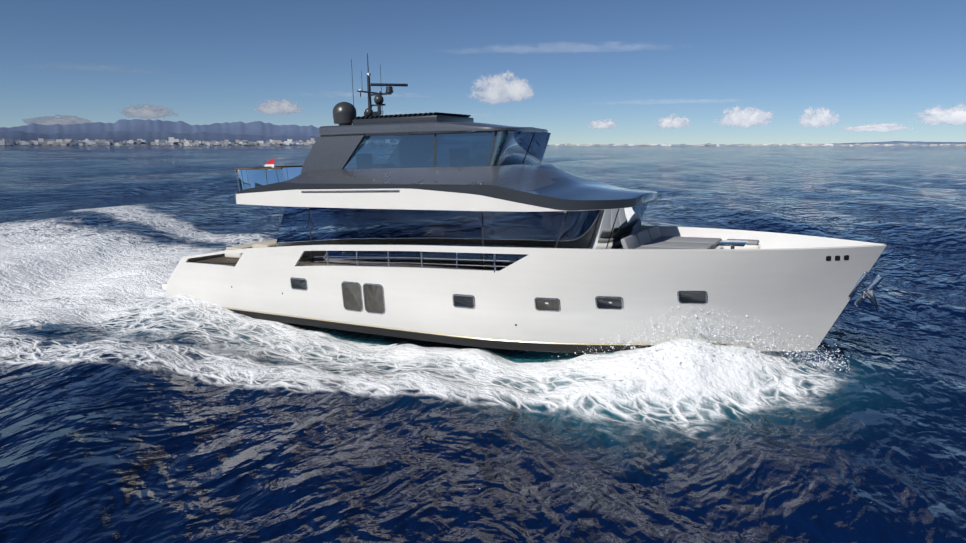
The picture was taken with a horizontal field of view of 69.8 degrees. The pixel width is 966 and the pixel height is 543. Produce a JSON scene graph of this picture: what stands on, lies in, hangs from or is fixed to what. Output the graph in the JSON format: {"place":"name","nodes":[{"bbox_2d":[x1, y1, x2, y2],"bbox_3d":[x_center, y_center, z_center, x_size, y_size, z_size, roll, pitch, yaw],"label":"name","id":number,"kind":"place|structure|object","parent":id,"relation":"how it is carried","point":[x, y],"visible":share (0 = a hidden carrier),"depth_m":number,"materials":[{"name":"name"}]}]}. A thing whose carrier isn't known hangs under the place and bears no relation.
{"place":"outdoors","nodes":[
{"label":"outdoors","id":0,"kind":"place"},
{"bbox_2d":[22,114,91,124],"bbox_3d":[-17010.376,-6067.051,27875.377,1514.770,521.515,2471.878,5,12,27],"label":"cloud","id":1,"kind":"structure","parent":0,"point":[53,120],"depth_m":27809.99,"materials":[{"name":"white"}]},
{"bbox_2d":[11,63,175,72],"bbox_3d":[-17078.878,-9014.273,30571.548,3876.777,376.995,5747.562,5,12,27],"label":"cloud","id":2,"kind":"structure","parent":0,"point":[90,67],"depth_m":30446.94,"materials":[{"name":"white"}]},
{"bbox_2d":[119,104,178,118],"bbox_3d":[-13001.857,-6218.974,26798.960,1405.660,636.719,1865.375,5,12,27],"label":"cloud","id":3,"kind":"structure","parent":0,"point":[146,111],"depth_m":26816.38,"materials":[{"name":"white"}]},
{"bbox_2d":[254,99,302,114],"bbox_3d":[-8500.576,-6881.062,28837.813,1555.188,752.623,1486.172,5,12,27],"label":"cloud","id":4,"kind":"structure","parent":0,"point":[274,106],"depth_m":28840.57,"materials":[{"name":"white"}]},
{"bbox_2d":[288,91,440,97],"bbox_3d":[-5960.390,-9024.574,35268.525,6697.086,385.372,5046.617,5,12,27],"label":"cloud","id":5,"kind":"structure","parent":0,"point":[359,95],"depth_m":35177.67,"materials":[{"name":"white"}]},
{"bbox_2d":[0,131,874,145],"bbox_3d":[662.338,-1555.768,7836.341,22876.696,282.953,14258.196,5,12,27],"label":"hills","id":6,"kind":"structure","parent":0,"point":[122,136],"depth_m":12920.70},
{"bbox_2d":[0,146,965,542],"bbox_3d":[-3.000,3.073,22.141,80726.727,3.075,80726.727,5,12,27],"label":"sea","id":7,"kind":"structure","parent":0,"point":[138,404],"depth_m":19.13,"materials":[{"name":"liquid"}]},
{"bbox_2d":[162,53,886,353],"bbox_3d":[-0.462,-2.596,25.496,26.695,11.190,7.200,4,11,27],"label":"yacht","id":8,"kind":"object","parent":7,"relation":"on","point":[457,229],"visible":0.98,"depth_m":22.42,"materials":[{"name":"white"}]},
{"bbox_2d":[511,307,849,386],"bbox_3d":[6.455,1.541,21.537,8.968,2.495,12.020,5,12,27],"label":"bow spray","id":9,"kind":"object","parent":7,"relation":"on","point":[751,344],"visible":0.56,"depth_m":20.32,"materials":[{"name":"white liquid"}]},
{"bbox_2d":[0,119,965,144],"bbox_3d":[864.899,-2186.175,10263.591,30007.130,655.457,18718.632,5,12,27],"label":"mountains","id":10,"kind":"structure","parent":0,"point":[234,128],"depth_m":17073.54,"materials":[{"name":"stone"}]},
{"bbox_2d":[0,137,965,145],"bbox_3d":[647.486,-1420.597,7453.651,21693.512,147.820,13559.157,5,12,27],"label":"distant shoreline","id":11,"kind":"structure","parent":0,"point":[97,142],"depth_m":11763.38,"materials":[{"name":"white"}]},
{"bbox_2d":[0,0,965,144],"label":"sky","id":12,"kind":"structure","parent":0,"point":[865,62],"materials":[{"name":"blue"}]},
{"bbox_2d":[467,69,533,103],"bbox_3d":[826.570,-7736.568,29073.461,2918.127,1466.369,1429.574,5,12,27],"label":"cloud","id":13,"kind":"structure","parent":0,"point":[499,88],"depth_m":29087.60,"materials":[{"name":"white"}]},
{"bbox_2d":[442,41,694,53],"bbox_3d":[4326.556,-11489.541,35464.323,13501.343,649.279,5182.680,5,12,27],"label":"cloud","id":14,"kind":"structure","parent":0,"point":[567,50],"depth_m":35454.91,"materials":[{"name":"white"}]},
{"bbox_2d":[588,118,619,128],"bbox_3d":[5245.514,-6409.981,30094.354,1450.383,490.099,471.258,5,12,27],"label":"cloud","id":15,"kind":"structure","parent":0,"point":[604,124],"depth_m":30105.12,"materials":[{"name":"white"}]},
{"bbox_2d":[654,112,689,128],"bbox_3d":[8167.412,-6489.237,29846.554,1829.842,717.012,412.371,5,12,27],"label":"cloud","id":16,"kind":"structure","parent":0,"point":[669,121],"depth_m":29844.36,"materials":[{"name":"white"}]},
{"bbox_2d":[603,98,756,104],"bbox_3d":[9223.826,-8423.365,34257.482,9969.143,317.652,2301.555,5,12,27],"label":"cloud","id":17,"kind":"structure","parent":0,"point":[677,102],"depth_m":34171.98,"materials":[{"name":"white"}]},
{"bbox_2d":[713,105,772,128],"bbox_3d":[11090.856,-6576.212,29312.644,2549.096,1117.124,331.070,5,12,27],"label":"cloud","id":18,"kind":"structure","parent":0,"point":[746,117],"depth_m":29327.35,"materials":[{"name":"white"}]},
{"bbox_2d":[798,106,839,127],"bbox_3d":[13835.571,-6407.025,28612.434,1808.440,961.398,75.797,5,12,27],"label":"cloud","id":19,"kind":"structure","parent":0,"point":[817,117],"depth_m":28608.62,"materials":[{"name":"white"}]},
{"bbox_2d":[842,123,914,131],"bbox_3d":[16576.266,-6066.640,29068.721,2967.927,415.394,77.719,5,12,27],"label":"cloud","id":20,"kind":"structure","parent":0,"point":[882,127],"depth_m":29058.12,"materials":[{"name":"white"}]},
{"bbox_2d":[909,103,965,124],"bbox_3d":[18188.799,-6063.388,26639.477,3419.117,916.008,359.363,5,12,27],"label":"cloud","id":21,"kind":"structure","parent":0,"point":[938,115],"depth_m":26844.75,"materials":[{"name":"white"}]}
]}

